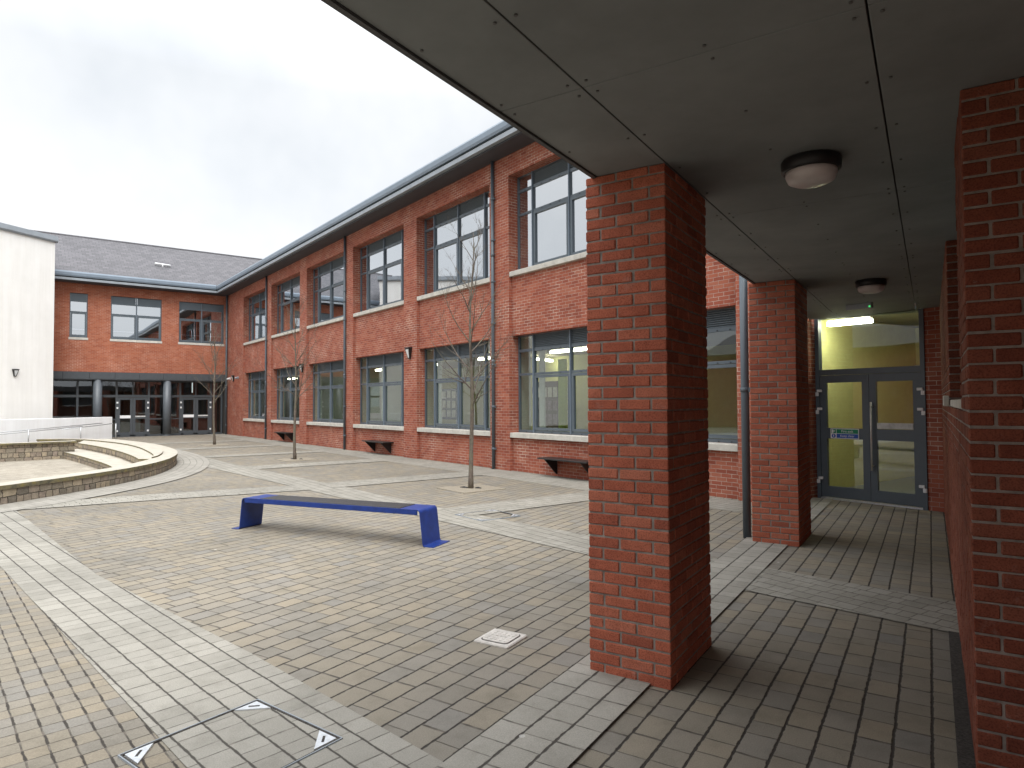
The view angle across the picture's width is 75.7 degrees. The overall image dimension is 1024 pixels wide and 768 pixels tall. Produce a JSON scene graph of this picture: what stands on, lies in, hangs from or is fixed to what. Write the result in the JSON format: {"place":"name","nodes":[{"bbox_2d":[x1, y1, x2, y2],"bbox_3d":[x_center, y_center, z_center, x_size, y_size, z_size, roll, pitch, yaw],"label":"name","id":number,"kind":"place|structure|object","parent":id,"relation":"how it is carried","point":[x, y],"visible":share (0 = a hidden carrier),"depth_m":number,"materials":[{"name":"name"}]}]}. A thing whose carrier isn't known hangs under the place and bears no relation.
{"place":"outdoors","nodes":[
{"label":"outdoors","id":0,"kind":"place"},
{"bbox_2d":[0,567,185,767],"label":"paving","id":1,"kind":"structure","parent":0,"point":[63,704],"depth_m":3.86,"materials":[{"name":"beige stone"}]},
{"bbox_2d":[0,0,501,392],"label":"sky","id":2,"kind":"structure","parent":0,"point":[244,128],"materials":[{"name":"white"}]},
{"bbox_2d":[15,435,964,767],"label":"paving","id":3,"kind":"structure","parent":0,"point":[383,619],"depth_m":5.53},
{"bbox_2d":[0,417,111,442],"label":"ramp wall","id":4,"kind":"structure","parent":3,"relation":"on","point":[99,432],"depth_m":31.92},
{"bbox_2d":[0,423,115,441],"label":"handrail","id":5,"kind":"object","parent":3,"relation":"on","point":[69,427],"visible":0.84,"depth_m":31.70,"materials":[{"name":"metal"}]},
{"bbox_2d":[0,439,177,504],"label":"amphitheatre","id":6,"kind":"object","parent":3,"relation":"on","point":[41,468],"visible":0.95,"depth_m":19.48,"materials":[{"name":"stone"}]},
{"bbox_2d":[0,449,209,512],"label":"paving band","id":7,"kind":"object","parent":3,"relation":"on","point":[188,464],"visible":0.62,"depth_m":14.58,"materials":[{"name":"grey stone"}]},
{"bbox_2d":[33,230,261,436],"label":"end block","id":8,"kind":"structure","parent":3,"relation":"on","point":[130,318],"depth_m":38.10,"materials":[{"name":"red brick"}]},
{"bbox_2d":[68,293,87,339],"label":"window","id":9,"kind":"structure","parent":8,"relation":"in","point":[78,318],"depth_m":35.59,"materials":[{"name":"clear glass"}]},
{"bbox_2d":[116,398,132,435],"bbox_3d":[-21.849,1.859,37.156,0.801,2.170,0.110,1,-2,-37],"label":"door","id":10,"kind":"structure","parent":8,"relation":"in","point":[130,416],"depth_m":37.16,"materials":[{"name":"grey metal"}]},
{"bbox_2d":[110,296,161,343],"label":"window","id":11,"kind":"structure","parent":8,"relation":"in","point":[138,320],"depth_m":37.21,"materials":[{"name":"clear glass"}]},
{"bbox_2d":[132,398,148,435],"bbox_3d":[-21.206,1.869,37.647,0.801,2.170,0.110,1,-2,-37],"label":"door","id":12,"kind":"structure","parent":8,"relation":"in","point":[145,417],"depth_m":37.64,"materials":[{"name":"grey metal"}]},
{"bbox_2d":[155,262,170,266],"bbox_3d":[-20.919,-7.097,39.455,0.846,0.269,0.119,1,-2,-37],"label":"roof vent","id":13,"kind":"object","parent":8,"relation":"on","point":[163,265],"visible":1,"depth_m":39.41,"materials":[{"name":"white metal"}]},
{"bbox_2d":[180,398,195,433],"bbox_3d":[-19.254,1.902,39.136,0.851,2.170,0.110,1,-2,-37],"label":"door","id":14,"kind":"structure","parent":8,"relation":"in","point":[193,416],"depth_m":39.17,"materials":[{"name":"grey metal"}]},
{"bbox_2d":[178,302,224,345],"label":"window","id":15,"kind":"structure","parent":8,"relation":"in","point":[192,316],"depth_m":39.26,"materials":[{"name":"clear glass"}]},
{"bbox_2d":[196,398,210,433],"bbox_3d":[-18.571,1.914,39.657,0.851,2.170,0.110,1,-2,-37],"label":"door","id":16,"kind":"structure","parent":8,"relation":"in","point":[197,416],"depth_m":39.65,"materials":[{"name":"grey metal"}]},
{"bbox_2d":[21,485,309,509],"bbox_3d":[-6.591,2.167,12.746,5.055,0.001,1.010,1,-2,-30],"label":"paving band","id":17,"kind":"object","parent":3,"relation":"on","point":[177,495],"visible":1,"depth_m":12.79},
{"bbox_2d":[152,440,246,443],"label":"paving band","id":18,"kind":"object","parent":3,"relation":"on","point":[199,441],"visible":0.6,"depth_m":30.97,"materials":[{"name":"grey concrete"}]},
{"bbox_2d":[201,444,229,445],"bbox_3d":[-13.119,2.693,29.100,1.040,0.036,1.040,1,-2,-37],"label":"tree pit","id":19,"kind":"object","parent":3,"relation":"on","point":[213,445],"visible":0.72,"depth_m":29.12,"materials":[{"name":"stone"}]},
{"bbox_2d":[190,317,239,444],"bbox_3d":[-13.045,-0.194,29.145,2.200,5.776,2.354,-1,-2,12],"label":"sapling","id":20,"kind":"object","parent":19,"relation":"in","point":[215,359],"visible":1,"depth_m":29.10,"materials":[{"name":"brown plant"}]},
{"bbox_2d":[0,510,442,767],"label":"paving band","id":21,"kind":"object","parent":3,"relation":"on","point":[162,671],"visible":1,"depth_m":4.20,"materials":[{"name":"grey stone"}]},
{"bbox_2d":[117,699,342,767],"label":"access cover","id":22,"kind":"object","parent":21,"relation":"on","point":[325,739],"visible":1,"depth_m":3.47,"materials":[{"name":"metal"}]},
{"bbox_2d":[178,445,280,449],"bbox_3d":[-12.082,2.616,27.125,4.850,0.001,0.900,1,-2,-37],"label":"paving band","id":23,"kind":"object","parent":3,"relation":"on","point":[226,447],"visible":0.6,"depth_m":27.18,"materials":[{"name":"grey concrete"}]},
{"bbox_2d":[204,450,322,457],"bbox_3d":[-8.802,2.494,23.530,4.000,0.001,0.900,1,-2,-37],"label":"paving band","id":24,"kind":"object","parent":3,"relation":"on","point":[260,454],"visible":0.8,"depth_m":23.29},
{"bbox_2d":[275,457,318,461],"bbox_3d":[-6.893,2.410,21.113,1.040,0.070,1.040,1,-2,-37],"label":"tree pit","id":25,"kind":"object","parent":3,"relation":"on","point":[297,459],"visible":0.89,"depth_m":20.99,"materials":[{"name":"stone"}]},
{"bbox_2d":[249,295,325,458],"bbox_3d":[-7.179,-0.297,21.375,2.227,5.464,2.976,0,-2,-5],"label":"sapling","id":26,"kind":"object","parent":25,"relation":"in","point":[294,423],"visible":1,"depth_m":21.13,"materials":[{"name":"brown plant"}]},
{"bbox_2d":[243,459,384,468],"bbox_3d":[-5.753,2.360,19.538,4.000,0.001,1.050,1,-2,-37],"label":"paving band","id":27,"kind":"object","parent":3,"relation":"on","point":[311,464],"visible":1,"depth_m":19.32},
{"bbox_2d":[232,494,449,547],"bbox_3d":[-2.402,1.818,8.943,3.320,0.458,0.420,-1,-2,24],"label":"bench","id":28,"kind":"object","parent":3,"relation":"on","point":[251,513],"visible":1,"depth_m":8.72,"materials":[{"name":"blue metal"}]},
{"bbox_2d":[317,472,480,487],"bbox_3d":[-2.514,2.223,15.420,3.850,0.001,0.970,1,-2,-37],"label":"paving band","id":29,"kind":"object","parent":3,"relation":"on","point":[391,480],"visible":1,"depth_m":15.30,"materials":[{"name":"grey stone"}]},
{"bbox_2d":[437,484,505,493],"bbox_3d":[-0.850,2.160,13.678,1.040,0.070,1.040,1,-2,-37],"label":"tree pit","id":30,"kind":"object","parent":3,"relation":"on","point":[463,489],"visible":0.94,"depth_m":13.59,"materials":[{"name":"stone"}]},
{"bbox_2d":[429,213,519,487],"bbox_3d":[-0.750,-0.670,13.525,1.965,5.687,2.219,1,-2,-37],"label":"sapling","id":31,"kind":"object","parent":30,"relation":"in","point":[472,386],"visible":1,"depth_m":13.70,"materials":[{"name":"brown plant"}]},
{"bbox_2d":[204,434,751,511],"bbox_3d":[-6.979,2.545,25.360,1.120,0.001,36.300,1,-2,-37],"label":"paving band","id":32,"kind":"object","parent":3,"relation":"on","point":[726,504],"visible":0.8,"depth_m":17.62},
{"bbox_2d":[474,628,527,648],"bbox_3d":[-0.083,1.911,4.946,0.300,0.041,0.300,-1,-2,31],"label":"drain cover","id":33,"kind":"object","parent":3,"relation":"on","point":[500,638],"visible":1,"depth_m":4.90,"materials":[{"name":"concrete"}]},
{"bbox_2d":[442,491,588,515],"bbox_3d":[0.478,2.099,11.749,3.550,0.001,0.900,1,-2,-37],"label":"paving band","id":34,"kind":"object","parent":3,"relation":"on","point":[518,504],"visible":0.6,"depth_m":11.46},
{"bbox_2d":[207,458,958,631],"bbox_3d":[-3.968,2.196,14.104,1.107,0.001,24.343,1,-2,-41],"label":"paving band","id":35,"kind":"object","parent":3,"relation":"on","point":[924,611],"visible":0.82,"depth_m":6.38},
{"bbox_2d":[455,509,520,520],"bbox_3d":[-0.385,2.063,10.367,0.740,0.016,0.740,1,-2,-37],"label":"access cover","id":36,"kind":"object","parent":35,"relation":"on","point":[513,515],"visible":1,"depth_m":10.29,"materials":[{"name":"metal"}]},
{"bbox_2d":[436,498,832,767],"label":"paving band","id":37,"kind":"object","parent":3,"relation":"on","point":[567,718],"visible":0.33,"depth_m":3.77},
{"bbox_2d":[586,163,711,689],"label":"brick pillar","id":38,"kind":"structure","parent":3,"relation":"on","point":[649,551],"depth_m":4.27,"materials":[{"name":"red brick"}]},
{"bbox_2d":[321,0,1023,319],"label":"covered walkway","id":39,"kind":"structure","parent":3,"relation":"on","point":[724,109],"depth_m":3.27,"materials":[{"name":"grey concrete"}]},
{"bbox_2d":[781,149,841,188],"bbox_3d":[1.866,-1.321,4.110,0.350,0.160,0.350,1,-2,-37],"label":"ceiling lamp","id":40,"kind":"object","parent":39,"relation":"attached to","point":[811,169],"visible":1,"depth_m":4.00,"materials":[{"name":"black plastic"}]},
{"bbox_2d":[846,302,872,310],"bbox_3d":[5.357,-1.195,10.169,0.066,0.085,0.400,1,-2,-34],"label":"exit light","id":41,"kind":"object","parent":39,"relation":"attached to","point":[859,306],"visible":1,"depth_m":10.14,"materials":[{"name":"green"}]},
{"bbox_2d":[855,278,886,293],"bbox_3d":[4.487,-1.214,8.237,0.350,0.160,0.350,1,-2,-37],"label":"ceiling lamp","id":42,"kind":"object","parent":39,"relation":"attached to","point":[870,286],"visible":1,"depth_m":8.12,"materials":[{"name":"white plastic"}]},
{"bbox_2d":[749,279,810,546],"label":"brick pillar","id":43,"kind":"structure","parent":3,"relation":"on","point":[780,434],"depth_m":8.22,"materials":[{"name":"red brick"}]},
{"bbox_2d":[739,275,750,537],"bbox_3d":[3.067,0.165,8.621,0.118,3.680,0.176,0,-2,-17],"label":"downpipe","id":44,"kind":"object","parent":43,"relation":"attached to","point":[745,388],"visible":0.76,"depth_m":8.61,"materials":[{"name":"grey metal"}]},
{"bbox_2d":[948,631,975,767],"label":"gravel strip","id":45,"kind":"object","parent":3,"relation":"on","point":[965,750],"visible":1,"depth_m":3.77,"materials":[{"name":"grey gravel"}]},
{"bbox_2d":[939,77,1023,767],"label":"passage wall","id":46,"kind":"structure","parent":3,"relation":"on","point":[981,309],"depth_m":3.11,"materials":[{"name":"brick"}]},
{"label":"ground","id":47,"kind":"structure","parent":0,"visible":0},
{"bbox_2d":[0,222,58,419],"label":"white hall","id":48,"kind":"structure","parent":47,"relation":"on","point":[27,271],"depth_m":32.18,"materials":[{"name":"white paint"}]},
{"bbox_2d":[12,369,19,376],"bbox_3d":[-23.784,-0.539,31.578,0.142,0.361,0.285,-1,-2,17],"label":"wall lantern","id":49,"kind":"object","parent":48,"relation":"attached to","point":[15,372],"depth_m":31.55,"materials":[{"name":"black metal"}]},
{"bbox_2d":[216,120,943,511],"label":"brick wing","id":50,"kind":"structure","parent":47,"relation":"on","point":[364,278],"depth_m":18.82,"materials":[{"name":"red brick"}]},
{"bbox_2d":[243,371,264,421],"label":"window","id":51,"kind":"structure","parent":50,"relation":"in","point":[259,376],"depth_m":36.15,"materials":[{"name":"black plastic"}]},
{"bbox_2d":[243,291,264,344],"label":"window","id":52,"kind":"structure","parent":50,"relation":"in","point":[257,302],"depth_m":36.17,"materials":[{"name":"clear glass"}]},
{"bbox_2d":[274,432,292,440],"bbox_3d":[-10.756,2.482,31.101,0.418,0.410,1.700,1,-2,-37],"label":"wall bench","id":53,"kind":"object","parent":50,"relation":"attached to","point":[288,434],"depth_m":30.79,"materials":[{"name":"black metal"}]},
{"bbox_2d":[271,366,299,423],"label":"window","id":54,"kind":"structure","parent":50,"relation":"in","point":[283,372],"depth_m":32.21,"materials":[{"name":"black plastic"}]},
{"bbox_2d":[271,276,299,337],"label":"window","id":55,"kind":"structure","parent":50,"relation":"in","point":[288,292],"depth_m":32.15,"materials":[{"name":"clear glass"}]},
{"bbox_2d":[306,360,342,426],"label":"window","id":56,"kind":"structure","parent":50,"relation":"in","point":[337,366],"depth_m":27.96,"materials":[{"name":"grey metal"}]},
{"bbox_2d":[307,256,343,328],"bbox_3d":[-7.737,-3.838,27.776,0.365,2.697,4.094,1,-2,-37],"label":"window","id":57,"kind":"structure","parent":50,"relation":"in","point":[328,279],"depth_m":28.07,"materials":[{"name":"clear glass"}]},
{"bbox_2d":[362,440,393,452],"bbox_3d":[-4.749,2.220,23.235,0.418,0.410,1.700,1,-2,-37],"label":"wall bench","id":58,"kind":"object","parent":50,"relation":"attached to","point":[385,444],"depth_m":22.98,"materials":[{"name":"black metal"}]},
{"bbox_2d":[353,352,403,430],"bbox_3d":[-4.702,0.279,23.708,0.365,2.677,4.094,1,-2,-37],"label":"window","id":59,"kind":"structure","parent":50,"relation":"in","point":[395,359],"depth_m":23.76,"materials":[{"name":"grey metal"}]},
{"bbox_2d":[353,229,403,316],"bbox_3d":[-4.725,-3.969,23.832,0.365,2.697,4.094,1,-2,-37],"label":"window","id":60,"kind":"structure","parent":50,"relation":"in","point":[381,261],"depth_m":23.92,"materials":[{"name":"clear glass"}]},
{"bbox_2d":[405,347,411,358],"bbox_3d":[-3.405,-1.012,21.601,0.150,0.380,0.300,1,-2,-37],"label":"wall lantern","id":61,"kind":"object","parent":50,"relation":"attached to","point":[408,350],"depth_m":21.55,"materials":[{"name":"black metal"}]},
{"bbox_2d":[437,388,457,426],"bbox_3d":[-2.750,1.391,27.936,0.062,2.380,1.700,1,-2,-37],"label":"notice board","id":62,"kind":"object","parent":50,"relation":"in","point":[449,403],"visible":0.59,"depth_m":27.74,"materials":[{"name":"paper"}]},
{"bbox_2d":[417,341,489,435],"bbox_3d":[-1.689,0.148,19.763,0.365,2.677,4.094,1,-2,-37],"label":"window","id":63,"kind":"structure","parent":50,"relation":"in","point":[460,349],"depth_m":19.80,"materials":[{"name":"grey metal"}]},
{"bbox_2d":[417,191,489,300],"bbox_3d":[-1.712,-4.101,19.887,0.365,2.697,4.094,1,-2,-37],"label":"window","id":64,"kind":"structure","parent":50,"relation":"in","point":[436,237],"depth_m":19.97,"materials":[{"name":"glass"}]},
{"bbox_2d":[536,357,552,361],"bbox_3d":[1.161,-0.879,23.572,0.150,0.110,1.200,-1,-2,28],"label":"strip light","id":65,"kind":"object","parent":50,"relation":"attached to","point":[547,359],"visible":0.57,"depth_m":23.69,"materials":[{"name":"beige plastic"}]},
{"bbox_2d":[510,327,588,441],"bbox_3d":[1.323,0.016,15.819,0.365,2.677,4.094,1,-2,-37],"label":"window","id":66,"kind":"structure","parent":50,"relation":"in","point":[570,338],"depth_m":16.27,"materials":[{"name":"black plastic"}]},
{"bbox_2d":[509,159,589,276],"bbox_3d":[1.300,-4.232,15.943,0.365,2.697,4.094,1,-2,-37],"label":"window","id":67,"kind":"structure","parent":50,"relation":"in","point":[551,198],"depth_m":16.56,"materials":[{"name":"glass"}]},
{"bbox_2d":[537,457,588,473],"bbox_3d":[1.288,1.956,15.330,0.418,0.410,1.700,1,-2,-37],"label":"wall bench","id":68,"kind":"object","parent":50,"relation":"attached to","point":[551,462],"depth_m":15.52,"materials":[{"name":"black metal"}]},
{"bbox_2d":[550,346,586,353],"bbox_3d":[1.686,-1.003,19.409,0.150,0.110,1.600,1,-2,-37],"label":"strip light","id":69,"kind":"object","parent":50,"relation":"attached to","point":[564,350],"visible":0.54,"depth_m":19.39,"materials":[{"name":"beige plastic"}]},
{"bbox_2d":[706,307,737,451],"bbox_3d":[3.653,-0.086,12.768,0.365,2.677,1.844,1,-2,-37],"label":"window","id":70,"kind":"structure","parent":50,"relation":"in","point":[718,320],"depth_m":12.48,"materials":[{"name":"glass"}]},
{"bbox_2d":[815,374,870,500],"bbox_3d":[5.916,0.940,11.789,0.097,2.205,0.937,1,-2,-37],"label":"door","id":71,"kind":"structure","parent":50,"relation":"in","point":[863,434],"depth_m":11.75,"materials":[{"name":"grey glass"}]},
{"bbox_2d":[827,316,872,326],"bbox_3d":[6.354,-1.178,12.406,0.150,0.110,0.800,1,-2,-37],"label":"strip light","id":72,"kind":"object","parent":50,"relation":"attached to","point":[851,321],"visible":1,"depth_m":12.33,"materials":[{"name":"beige plastic"}]},
{"bbox_2d":[869,372,927,506],"bbox_3d":[6.452,0.915,11.044,0.149,2.205,0.887,1,-2,-37],"label":"door","id":73,"kind":"structure","parent":50,"relation":"in","point":[878,431],"depth_m":11.06,"materials":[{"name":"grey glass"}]}
]}

